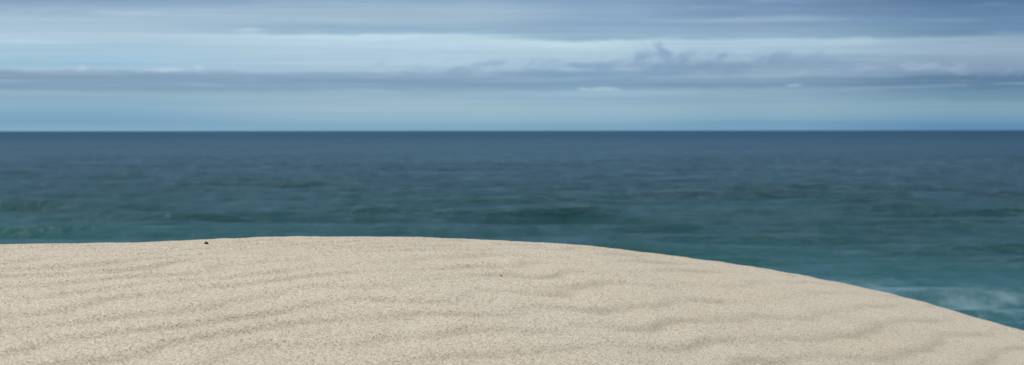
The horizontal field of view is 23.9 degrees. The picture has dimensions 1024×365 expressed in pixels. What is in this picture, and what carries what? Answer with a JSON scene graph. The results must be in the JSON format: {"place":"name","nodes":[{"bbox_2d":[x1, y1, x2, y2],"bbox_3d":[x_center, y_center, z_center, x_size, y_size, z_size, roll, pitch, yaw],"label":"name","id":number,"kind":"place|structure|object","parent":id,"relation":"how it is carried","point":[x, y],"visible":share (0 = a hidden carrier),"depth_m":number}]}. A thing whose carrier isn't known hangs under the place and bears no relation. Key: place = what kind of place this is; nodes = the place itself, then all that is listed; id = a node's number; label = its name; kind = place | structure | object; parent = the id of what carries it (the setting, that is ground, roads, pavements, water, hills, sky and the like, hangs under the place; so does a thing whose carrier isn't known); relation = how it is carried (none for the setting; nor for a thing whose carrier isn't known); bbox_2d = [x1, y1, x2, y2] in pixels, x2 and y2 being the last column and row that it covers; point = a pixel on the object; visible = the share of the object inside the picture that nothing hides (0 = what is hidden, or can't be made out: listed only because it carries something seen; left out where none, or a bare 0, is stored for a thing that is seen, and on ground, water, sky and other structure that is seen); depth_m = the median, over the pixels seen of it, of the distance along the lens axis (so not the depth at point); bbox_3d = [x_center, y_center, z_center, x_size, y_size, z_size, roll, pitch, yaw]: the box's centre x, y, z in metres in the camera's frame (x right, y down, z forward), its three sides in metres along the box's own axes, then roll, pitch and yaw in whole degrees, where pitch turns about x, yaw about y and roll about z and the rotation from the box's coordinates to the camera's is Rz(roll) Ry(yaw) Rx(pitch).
{"place":"outdoors","nodes":[
{"label":"outdoors","id":0,"kind":"place"},
{"bbox_2d":[0,130,1023,330],"bbox_3d":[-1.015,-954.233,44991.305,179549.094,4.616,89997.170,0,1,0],"label":"water","id":1,"kind":"structure","parent":0,"point":[934,217],"depth_m":734.39},
{"bbox_2d":[0,236,1023,364],"bbox_3d":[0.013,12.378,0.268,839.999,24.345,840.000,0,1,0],"label":"sand dune","id":2,"kind":"structure","parent":0,"point":[341,298],"depth_m":3.85},
{"bbox_2d":[0,236,1023,364],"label":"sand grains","id":3,"kind":"object","parent":2,"relation":"on","point":[466,301],"visible":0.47,"depth_m":4.08},
{"bbox_2d":[0,0,1023,130],"label":"sky","id":4,"kind":"structure","parent":0,"point":[66,65]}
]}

